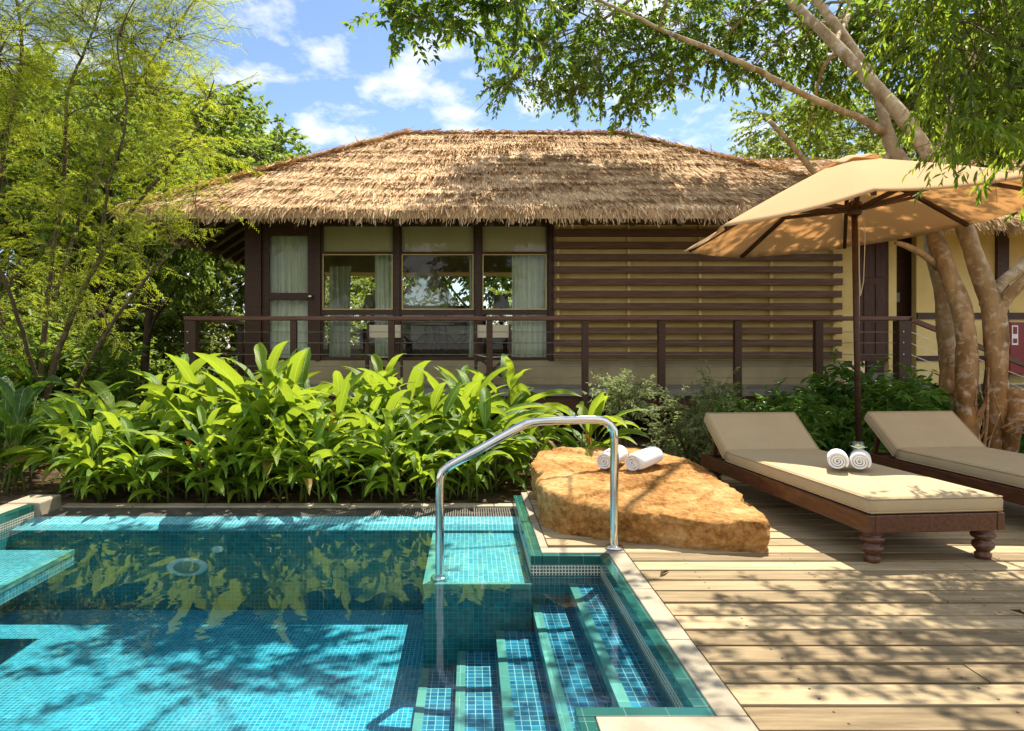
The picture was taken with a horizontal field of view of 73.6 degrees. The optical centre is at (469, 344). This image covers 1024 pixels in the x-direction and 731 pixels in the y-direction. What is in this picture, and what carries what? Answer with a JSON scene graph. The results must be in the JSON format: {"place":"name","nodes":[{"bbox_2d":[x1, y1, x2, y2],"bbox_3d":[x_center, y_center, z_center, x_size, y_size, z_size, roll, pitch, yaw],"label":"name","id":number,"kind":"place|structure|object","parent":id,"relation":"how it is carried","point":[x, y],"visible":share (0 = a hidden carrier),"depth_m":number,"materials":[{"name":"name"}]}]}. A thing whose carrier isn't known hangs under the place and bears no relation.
{"place":"outdoors","nodes":[
{"label":"outdoors","id":0,"kind":"place"},
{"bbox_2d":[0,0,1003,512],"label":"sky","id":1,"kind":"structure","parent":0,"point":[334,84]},
{"bbox_2d":[0,348,1023,505],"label":"ground","id":2,"kind":"structure","parent":0,"point":[509,491],"depth_m":6.34,"materials":[{"name":"soil"}]},
{"bbox_2d":[0,379,62,480],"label":"heliconia plant","id":3,"kind":"object","parent":2,"relation":"on","point":[34,391],"visible":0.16,"depth_m":7.07,"materials":[{"name":"green plant"}]},
{"bbox_2d":[0,353,81,467],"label":"heliconia plant","id":4,"kind":"object","parent":2,"relation":"on","point":[25,369],"visible":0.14,"depth_m":7.50,"materials":[{"name":"green plant"}]},
{"bbox_2d":[0,382,90,492],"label":"heliconia plant","id":5,"kind":"object","parent":2,"relation":"on","point":[16,433],"visible":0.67,"depth_m":6.40,"materials":[{"name":"green plant"}]},
{"bbox_2d":[1,286,124,350],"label":"broadleaf tree","id":6,"kind":"object","parent":2,"relation":"on","point":[55,315],"visible":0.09,"depth_m":13.25,"materials":[{"name":"green plant"}]},
{"bbox_2d":[0,391,137,491],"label":"heliconia plant","id":7,"kind":"object","parent":2,"relation":"on","point":[25,452],"visible":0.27,"depth_m":6.23,"materials":[{"name":"green plant"}]},
{"bbox_2d":[0,309,154,448],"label":"undergrowth shrub","id":8,"kind":"object","parent":2,"relation":"on","point":[70,373],"visible":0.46,"depth_m":8.71,"materials":[{"name":"green plant"}]},
{"bbox_2d":[8,390,151,491],"bbox_3d":[-3.728,0.904,6.375,1.100,0.941,1.078,0,0,27],"label":"heliconia plant","id":9,"kind":"object","parent":2,"relation":"on","point":[35,460],"visible":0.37,"depth_m":6.22,"materials":[{"name":"green plant"}]},
{"bbox_2d":[6,272,170,357],"bbox_3d":[-8.534,0.221,15.575,3.016,3.530,3.262,0,0,-2],"label":"broadleaf tree","id":10,"kind":"object","parent":2,"relation":"on","point":[124,322],"visible":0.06,"depth_m":15.23,"materials":[{"name":"green plant"}]},
{"bbox_2d":[0,196,177,355],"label":"broadleaf tree","id":11,"kind":"object","parent":2,"relation":"on","point":[29,253],"visible":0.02,"depth_m":17.68,"materials":[{"name":"green plant"}]},
{"bbox_2d":[12,74,172,349],"bbox_3d":[-6.881,-1.779,12.620,2.531,6.516,2.816,0,0,-28],"label":"broadleaf tree","id":12,"kind":"object","parent":2,"relation":"on","point":[82,243],"visible":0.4,"depth_m":12.09,"materials":[{"name":"green plant"}]},
{"bbox_2d":[45,421,149,502],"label":"heliconia plant","id":13,"kind":"object","parent":2,"relation":"on","point":[89,448],"visible":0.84,"depth_m":5.76,"materials":[{"name":"green plant"}]},
{"bbox_2d":[46,420,150,500],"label":"heliconia plant","id":14,"kind":"object","parent":2,"relation":"on","point":[81,457],"visible":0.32,"depth_m":5.91,"materials":[{"name":"green plant"}]},
{"bbox_2d":[0,41,199,322],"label":"broadleaf tree","id":15,"kind":"object","parent":2,"relation":"on","point":[12,212],"visible":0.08,"depth_m":16.23,"materials":[{"name":"green plant"}]},
{"bbox_2d":[53,410,152,494],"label":"heliconia plant","id":16,"kind":"object","parent":2,"relation":"on","point":[112,419],"visible":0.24,"depth_m":6.14,"materials":[{"name":"green plant"}]},
{"bbox_2d":[40,380,183,469],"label":"heliconia plant","id":17,"kind":"object","parent":2,"relation":"on","point":[107,398],"visible":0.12,"depth_m":6.89,"materials":[{"name":"green plant"}]},
{"bbox_2d":[69,416,178,502],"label":"heliconia plant","id":18,"kind":"object","parent":2,"relation":"on","point":[125,456],"visible":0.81,"depth_m":5.83,"materials":[{"name":"green plant"}]},
{"bbox_2d":[68,394,195,488],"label":"heliconia plant","id":19,"kind":"object","parent":2,"relation":"on","point":[158,405],"visible":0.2,"depth_m":6.41,"materials":[{"name":"green plant"}]},
{"bbox_2d":[0,0,270,447],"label":"feathery tree","id":20,"kind":"object","parent":2,"relation":"on","point":[144,54],"visible":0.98,"depth_m":8.03,"materials":[{"name":"green plant"}]},
{"bbox_2d":[99,428,203,504],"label":"heliconia plant","id":21,"kind":"object","parent":2,"relation":"on","point":[154,439],"visible":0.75,"depth_m":5.84,"materials":[{"name":"green plant"}]},
{"bbox_2d":[61,249,244,392],"bbox_3d":[-7.727,-0.210,16.886,4.485,4.854,4.148,0,0,-13],"label":"broadleaf tree","id":22,"kind":"object","parent":2,"relation":"on","point":[189,304],"visible":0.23,"depth_m":16.23,"materials":[{"name":"green plant"}]},
{"bbox_2d":[84,110,222,405],"bbox_3d":[-5.992,-1.613,13.254,2.635,6.173,2.368,0,0,-26],"label":"broadleaf tree","id":23,"kind":"object","parent":2,"relation":"on","point":[183,265],"visible":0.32,"depth_m":12.93,"materials":[{"name":"green plant"}]},
{"bbox_2d":[106,372,235,489],"bbox_3d":[-2.889,0.817,6.476,1.279,1.117,1.305,0,0,16],"label":"heliconia plant","id":24,"kind":"object","parent":2,"relation":"on","point":[160,414],"visible":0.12,"depth_m":6.48,"materials":[{"name":"green plant"}]},
{"bbox_2d":[109,270,244,392],"bbox_3d":[-6.859,0.149,16.899,3.205,3.751,3.465,0,0,-9],"label":"broadleaf tree","id":25,"kind":"object","parent":2,"relation":"on","point":[207,326],"visible":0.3,"depth_m":16.36,"materials":[{"name":"green plant"}]},
{"bbox_2d":[55,41,309,338],"bbox_3d":[-7.678,-3.343,19.277,7.148,9.714,6.660,0,0,-34],"label":"broadleaf tree","id":26,"kind":"object","parent":2,"relation":"on","point":[257,154],"visible":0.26,"depth_m":18.50,"materials":[{"name":"green plant"}]},
{"bbox_2d":[137,394,230,492],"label":"heliconia plant","id":27,"kind":"object","parent":2,"relation":"on","point":[188,402],"visible":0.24,"depth_m":6.34,"materials":[{"name":"green plant"}]},
{"bbox_2d":[149,338,221,396],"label":"undergrowth shrub","id":28,"kind":"object","parent":2,"relation":"on","point":[166,367],"visible":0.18,"depth_m":14.86,"materials":[{"name":"green plant"}]},
{"bbox_2d":[136,401,238,498],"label":"heliconia plant","id":29,"kind":"object","parent":2,"relation":"on","point":[165,462],"visible":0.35,"depth_m":6.00,"materials":[{"name":"green plant"}]},
{"bbox_2d":[135,262,244,376],"bbox_3d":[-6.901,-0.497,19.632,5.300,5.736,4.902,0,0,1],"label":"broadleaf tree","id":30,"kind":"object","parent":2,"relation":"on","point":[235,278],"visible":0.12,"depth_m":18.45,"materials":[{"name":"green plant"}]},
{"bbox_2d":[117,353,263,484],"bbox_3d":[-2.822,0.726,6.716,1.440,1.293,1.369,0,0,6],"label":"heliconia plant","id":31,"kind":"object","parent":2,"relation":"on","point":[196,365],"visible":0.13,"depth_m":6.53,"materials":[{"name":"green plant"}]},
{"bbox_2d":[129,405,256,502],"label":"heliconia plant","id":32,"kind":"object","parent":2,"relation":"on","point":[204,453],"visible":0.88,"depth_m":5.80,"materials":[{"name":"green plant"}]},
{"bbox_2d":[170,404,265,496],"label":"heliconia plant","id":33,"kind":"object","parent":2,"relation":"on","point":[235,410],"visible":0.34,"depth_m":6.14,"materials":[{"name":"green plant"}]},
{"bbox_2d":[176,416,265,504],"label":"heliconia plant","id":34,"kind":"object","parent":2,"relation":"on","point":[242,464],"visible":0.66,"depth_m":5.84,"materials":[{"name":"green plant"}]},
{"bbox_2d":[145,352,329,484],"bbox_3d":[-2.274,0.721,6.575,1.916,1.312,1.410,0,0,23],"label":"heliconia plant","id":35,"kind":"object","parent":2,"relation":"on","point":[222,367],"visible":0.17,"depth_m":6.47,"materials":[{"name":"green plant"}]},
{"bbox_2d":[192,427,293,502],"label":"heliconia plant","id":36,"kind":"object","parent":2,"relation":"on","point":[225,431],"visible":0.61,"depth_m":5.90,"materials":[{"name":"green plant"}]},
{"bbox_2d":[166,368,324,489],"bbox_3d":[-2.144,0.799,6.585,1.380,1.154,1.110,0,0,6],"label":"heliconia plant","id":37,"kind":"object","parent":2,"relation":"on","point":[227,386],"visible":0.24,"depth_m":6.39,"materials":[{"name":"green plant"}]},
{"bbox_2d":[195,383,327,491],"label":"heliconia plant","id":38,"kind":"object","parent":2,"relation":"on","point":[231,424],"visible":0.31,"depth_m":6.23,"materials":[{"name":"green plant"}]},
{"bbox_2d":[176,341,349,483],"bbox_3d":[-1.976,0.668,6.785,1.622,1.416,1.655,0,0,38],"label":"heliconia plant","id":39,"kind":"object","parent":2,"relation":"on","point":[259,405],"visible":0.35,"depth_m":6.55,"materials":[{"name":"green plant"}]},
{"bbox_2d":[232,413,338,502],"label":"heliconia plant","id":40,"kind":"object","parent":2,"relation":"on","point":[279,426],"visible":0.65,"depth_m":5.87,"materials":[{"name":"green plant"}]},
{"bbox_2d":[216,350,368,482],"bbox_3d":[-1.892,0.712,6.887,1.400,1.322,1.472,0,0,-39],"label":"heliconia plant","id":41,"kind":"object","parent":2,"relation":"on","point":[294,368],"visible":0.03,"depth_m":6.88,"materials":[{"name":"green plant"}]},
{"bbox_2d":[239,370,348,494],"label":"heliconia plant","id":42,"kind":"object","parent":2,"relation":"on","point":[291,415],"visible":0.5,"depth_m":6.17,"materials":[{"name":"green plant"}]},
{"bbox_2d":[247,402,373,502],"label":"heliconia plant","id":43,"kind":"object","parent":2,"relation":"on","point":[316,457],"visible":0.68,"depth_m":5.89,"materials":[{"name":"green plant"}]},
{"bbox_2d":[275,414,366,504],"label":"heliconia plant","id":44,"kind":"object","parent":2,"relation":"on","point":[329,466],"visible":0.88,"depth_m":5.83,"materials":[{"name":"green plant"}]},
{"bbox_2d":[288,371,382,491],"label":"heliconia plant","id":45,"kind":"object","parent":2,"relation":"on","point":[341,399],"visible":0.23,"depth_m":6.35,"materials":[{"name":"green plant"}]},
{"bbox_2d":[299,371,383,477],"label":"heliconia plant","id":46,"kind":"object","parent":2,"relation":"on","point":[338,379],"visible":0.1,"depth_m":6.92,"materials":[{"name":"green plant"}]},
{"bbox_2d":[309,382,406,485],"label":"heliconia plant","id":47,"kind":"object","parent":2,"relation":"on","point":[375,403],"visible":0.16,"depth_m":6.63,"materials":[{"name":"green plant"}]},
{"bbox_2d":[305,353,427,433],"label":"heliconia plant","id":48,"kind":"object","parent":2,"relation":"on","point":[376,360],"visible":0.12,"depth_m":7.31,"materials":[{"name":"green plant"}]},
{"bbox_2d":[327,423,405,499],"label":"heliconia plant","id":49,"kind":"object","parent":2,"relation":"on","point":[382,476],"visible":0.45,"depth_m":5.99,"materials":[{"name":"green plant"}]},
{"bbox_2d":[325,276,412,344],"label":"broadleaf tree","id":50,"kind":"object","parent":2,"relation":"on","point":[363,280],"visible":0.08,"depth_m":21.10,"materials":[{"name":"green plant"}]},
{"bbox_2d":[333,368,422,475],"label":"heliconia plant","id":51,"kind":"object","parent":2,"relation":"on","point":[370,392],"visible":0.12,"depth_m":6.97,"materials":[{"name":"green plant"}]},
{"bbox_2d":[0,492,758,730],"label":"swimming pool","id":52,"kind":"structure","parent":2,"relation":"in","point":[234,617],"depth_m":4.22,"materials":[{"name":"tile"}]},
{"bbox_2d":[431,415,622,581],"bbox_3d":[0.352,0.912,4.130,1.181,0.968,0.109,0,0,-6],"label":"pool handrail","id":53,"kind":"object","parent":52,"relation":"attached to","point":[439,575],"visible":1,"depth_m":4.11,"materials":[{"name":"metal"}]},
{"bbox_2d":[337,411,442,500],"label":"heliconia plant","id":54,"kind":"object","parent":2,"relation":"on","point":[374,423],"visible":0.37,"depth_m":6.00,"materials":[{"name":"green plant"}]},
{"bbox_2d":[327,390,453,490],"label":"heliconia plant","id":55,"kind":"object","parent":2,"relation":"on","point":[392,402],"visible":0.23,"depth_m":6.32,"materials":[{"name":"green plant"}]},
{"bbox_2d":[331,405,456,502],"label":"heliconia plant","id":56,"kind":"object","parent":2,"relation":"on","point":[380,454],"visible":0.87,"depth_m":5.74,"materials":[{"name":"green plant"}]},
{"bbox_2d":[358,412,465,502],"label":"heliconia plant","id":57,"kind":"object","parent":2,"relation":"on","point":[423,478],"visible":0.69,"depth_m":5.99,"materials":[{"name":"green plant"}]},
{"bbox_2d":[359,381,487,489],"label":"heliconia plant","id":58,"kind":"object","parent":2,"relation":"on","point":[449,398],"visible":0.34,"depth_m":6.42,"materials":[{"name":"green plant"}]},
{"bbox_2d":[406,434,493,499],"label":"heliconia plant","id":59,"kind":"object","parent":2,"relation":"on","point":[456,449],"visible":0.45,"depth_m":6.06,"materials":[{"name":"green plant"}]},
{"bbox_2d":[399,366,510,476],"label":"heliconia plant","id":60,"kind":"object","parent":2,"relation":"on","point":[419,387],"visible":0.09,"depth_m":6.85,"materials":[{"name":"green plant"}]},
{"bbox_2d":[410,276,511,307],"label":"broadleaf tree","id":61,"kind":"object","parent":2,"relation":"on","point":[495,280],"visible":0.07,"depth_m":23.68,"materials":[{"name":"green plant"}]},
{"bbox_2d":[411,365,521,476],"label":"heliconia plant","id":62,"kind":"object","parent":2,"relation":"on","point":[449,377],"visible":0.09,"depth_m":7.08,"materials":[{"name":"green plant"}]},
{"bbox_2d":[430,420,522,502],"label":"heliconia plant","id":63,"kind":"object","parent":2,"relation":"on","point":[463,445],"visible":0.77,"depth_m":5.93,"materials":[{"name":"green plant"}]},
{"bbox_2d":[422,378,541,491],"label":"heliconia plant","id":64,"kind":"object","parent":2,"relation":"on","point":[462,401],"visible":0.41,"depth_m":6.42,"materials":[{"name":"green plant"}]},
{"bbox_2d":[421,369,547,480],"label":"heliconia plant","id":65,"kind":"object","parent":2,"relation":"on","point":[478,376],"visible":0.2,"depth_m":6.76,"materials":[{"name":"green plant"}]},
{"bbox_2d":[446,386,549,495],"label":"heliconia plant","id":66,"kind":"object","parent":2,"relation":"on","point":[485,407],"visible":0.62,"depth_m":6.26,"materials":[{"name":"green plant"}]},
{"bbox_2d":[0,440,1023,613],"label":"leaf litter","id":67,"kind":"object","parent":2,"relation":"on","point":[389,494],"visible":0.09,"depth_m":6.34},
{"bbox_2d":[464,353,580,470],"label":"heliconia plant","id":68,"kind":"object","parent":2,"relation":"on","point":[517,389],"visible":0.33,"depth_m":7.34,"materials":[{"name":"green plant"}]},
{"bbox_2d":[497,411,564,488],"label":"heliconia plant","id":69,"kind":"object","parent":2,"relation":"on","point":[529,448],"visible":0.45,"depth_m":6.43,"materials":[{"name":"green plant"}]},
{"bbox_2d":[106,126,1023,442],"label":"thatched villa","id":70,"kind":"object","parent":2,"relation":"on","point":[624,220],"visible":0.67,"depth_m":10.60,"materials":[{"name":"plant"}]},
{"bbox_2d":[262,223,314,359],"bbox_3d":[-2.815,-0.825,10.587,0.826,2.150,0.146,0,0,0],"label":"door","id":71,"kind":"structure","parent":70,"relation":"in","point":[276,229],"depth_m":10.60,"materials":[{"name":"brown wood"}]},
{"bbox_2d":[270,236,307,357],"bbox_3d":[-2.836,-0.805,10.821,0.728,2.090,0.082,0,0,0],"label":"curtain","id":72,"kind":"object","parent":70,"relation":"hanging from","point":[288,264],"visible":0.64,"depth_m":10.82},
{"bbox_2d":[329,266,350,356],"bbox_3d":[-2.398,-0.605,12.601,0.403,1.690,0.082,0,0,0],"label":"curtain","id":73,"kind":"object","parent":70,"relation":"hanging from","point":[340,287],"visible":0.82,"depth_m":12.60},
{"bbox_2d":[321,222,393,359],"bbox_3d":[-1.745,-0.829,10.637,1.148,2.159,0.066,0,0,0],"label":"window","id":74,"kind":"structure","parent":70,"relation":"in","point":[323,224],"depth_m":10.61,"materials":[{"name":"brown wood"}]},
{"bbox_2d":[324,227,392,251],"bbox_3d":[-1.745,-1.680,10.730,1.108,0.500,0.014,0,0,0],"label":"roller blind","id":75,"kind":"object","parent":70,"relation":"attached to","point":[358,239],"visible":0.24,"depth_m":10.73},
{"bbox_2d":[364,324,403,387],"bbox_3d":[-1.249,0.150,9.972,0.560,0.920,0.484,0,0,-5],"label":"director chair","id":76,"kind":"object","parent":70,"relation":"on","point":[377,331],"visible":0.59,"depth_m":10.17,"materials":[{"name":"white wood"}]},
{"bbox_2d":[375,255,392,355],"bbox_3d":[-1.359,-0.705,10.901,0.323,1.890,0.082,0,0,0],"label":"curtain","id":77,"kind":"object","parent":70,"relation":"hanging from","point":[383,281],"visible":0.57,"depth_m":10.90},
{"bbox_2d":[371,263,468,341],"bbox_3d":[-0.850,-0.830,13.500,2.186,1.560,1.978,0,0,0],"label":"mosquito net","id":78,"kind":"object","parent":70,"relation":"hanging from","point":[426,288],"visible":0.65,"depth_m":13.05,"materials":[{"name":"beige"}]},
{"bbox_2d":[402,227,472,251],"bbox_3d":[-0.503,-1.680,10.730,1.132,0.500,0.014,0,0,0],"label":"roller blind","id":79,"kind":"object","parent":70,"relation":"attached to","point":[437,239],"visible":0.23,"depth_m":10.73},
{"bbox_2d":[400,222,474,359],"bbox_3d":[-0.503,-0.829,10.637,1.172,2.159,0.066,0,0,0],"label":"window","id":80,"kind":"structure","parent":70,"relation":"in","point":[405,224],"depth_m":10.61,"materials":[{"name":"brown wood"}]},
{"bbox_2d":[403,306,485,356],"bbox_3d":[-0.600,-0.300,13.840,1.900,1.100,1.880,0,0,0],"label":"canopy bed","id":81,"kind":"object","parent":70,"relation":"on","point":[413,350],"visible":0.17,"depth_m":12.90,"materials":[{"name":"brown wood"}]},
{"bbox_2d":[473,324,511,381],"bbox_3d":[0.335,0.150,9.972,0.560,0.920,0.484,0,0,2],"label":"director chair","id":82,"kind":"object","parent":70,"relation":"on","point":[501,331],"visible":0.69,"depth_m":10.18,"materials":[{"name":"white wood"}]},
{"bbox_2d":[483,227,545,251],"bbox_3d":[0.692,-1.680,10.730,1.014,0.500,0.014,0,0,0],"label":"roller blind","id":83,"kind":"object","parent":70,"relation":"attached to","point":[514,239],"visible":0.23,"depth_m":10.73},
{"bbox_2d":[481,222,547,359],"bbox_3d":[0.692,-0.829,10.637,1.054,2.159,0.066,0,0,0],"label":"window","id":84,"kind":"structure","parent":70,"relation":"in","point":[483,224],"depth_m":10.61,"materials":[{"name":"brown wood"}]},
{"bbox_2d":[512,255,545,356],"bbox_3d":[0.964,-0.805,10.841,0.608,2.090,0.082,0,0,0],"label":"curtain","id":85,"kind":"object","parent":70,"relation":"hanging from","point":[528,286],"visible":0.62,"depth_m":10.84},
{"bbox_2d":[184,316,911,413],"bbox_3d":[1.070,0.278,11.458,9.980,1.345,4.284,0,0,0],"label":"veranda railing","id":86,"kind":"object","parent":70,"relation":"attached to","point":[901,354],"visible":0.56,"depth_m":9.35,"materials":[{"name":"brown wood"}]},
{"bbox_2d":[860,241,887,360],"bbox_3d":[6.279,-0.800,10.643,0.438,2.100,0.075,0,0,0],"label":"door","id":87,"kind":"structure","parent":70,"relation":"in","point":[874,295],"depth_m":10.60,"materials":[{"name":"brown wood"}]},
{"bbox_2d":[865,237,911,376],"bbox_3d":[6.925,-0.670,11.125,0.950,2.560,0.070,0,0,0],"label":"door","id":88,"kind":"structure","parent":70,"relation":"in","point":[904,257],"depth_m":11.10,"materials":[{"name":"brown wood"}]},
{"bbox_2d":[1009,322,1023,373],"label":"fire cabinet","id":89,"kind":"object","parent":70,"relation":"attached to","point":[1016,332],"visible":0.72,"depth_m":10.47,"materials":[{"name":"metal"}]},
{"bbox_2d":[535,391,652,455],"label":"heliconia plant","id":90,"kind":"object","parent":2,"relation":"on","point":[596,405],"visible":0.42,"depth_m":6.18,"materials":[{"name":"green plant"}]},
{"bbox_2d":[582,367,666,446],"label":"grey green shrub","id":91,"kind":"object","parent":2,"relation":"on","point":[616,399],"visible":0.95,"depth_m":6.51,"materials":[{"name":"green plant"}]},
{"bbox_2d":[340,0,1023,452],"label":"fig tree","id":92,"kind":"object","parent":2,"relation":"on","point":[966,86],"visible":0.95,"depth_m":7.96,"materials":[{"name":"green plant"}]},
{"bbox_2d":[634,358,753,463],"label":"grey green shrub","id":93,"kind":"object","parent":2,"relation":"on","point":[690,423],"visible":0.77,"depth_m":6.70,"materials":[{"name":"green plant"}]},
{"bbox_2d":[712,389,831,450],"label":"leafy shrub","id":94,"kind":"object","parent":2,"relation":"on","point":[740,406],"visible":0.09,"depth_m":7.26,"materials":[{"name":"green plant"}]},
{"bbox_2d":[766,368,854,452],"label":"leafy shrub","id":95,"kind":"object","parent":2,"relation":"on","point":[822,399],"visible":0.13,"depth_m":8.23,"materials":[{"name":"green plant"}]},
{"bbox_2d":[753,378,868,455],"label":"leafy shrub","id":96,"kind":"object","parent":2,"relation":"on","point":[808,411],"visible":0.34,"depth_m":7.58,"materials":[{"name":"green plant"}]},
{"bbox_2d":[727,83,962,367],"bbox_3d":[9.670,-2.860,18.683,6.477,8.670,6.423,0,0,-33],"label":"broadleaf tree","id":97,"kind":"object","parent":2,"relation":"on","point":[837,139],"visible":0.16,"depth_m":17.84,"materials":[{"name":"green plant"}]},
{"bbox_2d":[814,387,943,456],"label":"leafy shrub","id":98,"kind":"object","parent":2,"relation":"on","point":[868,433],"visible":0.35,"depth_m":7.26,"materials":[{"name":"green plant"}]},
{"bbox_2d":[800,348,979,430],"bbox_3d":[5.118,0.770,8.199,1.778,1.457,1.756,0,0,-30],"label":"leafy shrub","id":99,"kind":"object","parent":2,"relation":"on","point":[844,373],"visible":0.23,"depth_m":8.23,"materials":[{"name":"green plant"}]},
{"bbox_2d":[820,363,961,456],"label":"leafy shrub","id":100,"kind":"object","parent":2,"relation":"on","point":[903,392],"visible":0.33,"depth_m":7.33,"materials":[{"name":"green plant"}]},
{"bbox_2d":[527,468,1023,730],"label":"pool deck","id":101,"kind":"structure","parent":0,"point":[809,620],"depth_m":3.10,"materials":[{"name":"wood"}]},
{"bbox_2d":[531,446,770,552],"bbox_3d":[1.210,1.079,5.056,1.467,0.383,1.963,0,0,0],"label":"boulder","id":102,"kind":"object","parent":101,"relation":"on","point":[673,501],"visible":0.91,"depth_m":4.52,"materials":[{"name":"stone"}]},
{"bbox_2d":[625,446,662,470],"bbox_3d":[1.346,0.874,5.277,0.146,0.144,0.420,0,0,39],"label":"rolled towel","id":103,"kind":"object","parent":102,"relation":"on","point":[644,458],"visible":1,"depth_m":5.16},
{"bbox_2d":[701,412,1004,563],"bbox_3d":[2.565,0.922,4.994,0.840,0.657,2.201,0,0,-5],"label":"sun lounger","id":104,"kind":"object","parent":101,"relation":"on","point":[781,455],"visible":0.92,"depth_m":4.33,"materials":[{"name":"fabric"}]},
{"bbox_2d":[684,154,1023,450],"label":"patio umbrella","id":105,"kind":"object","parent":101,"relation":"on","point":[854,202],"visible":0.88,"depth_m":6.94,"materials":[{"name":"fabric"}]},
{"bbox_2d":[864,411,1023,505],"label":"sun lounger","id":106,"kind":"object","parent":101,"relation":"on","point":[949,446],"visible":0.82,"depth_m":5.61,"materials":[{"name":"fabric"}]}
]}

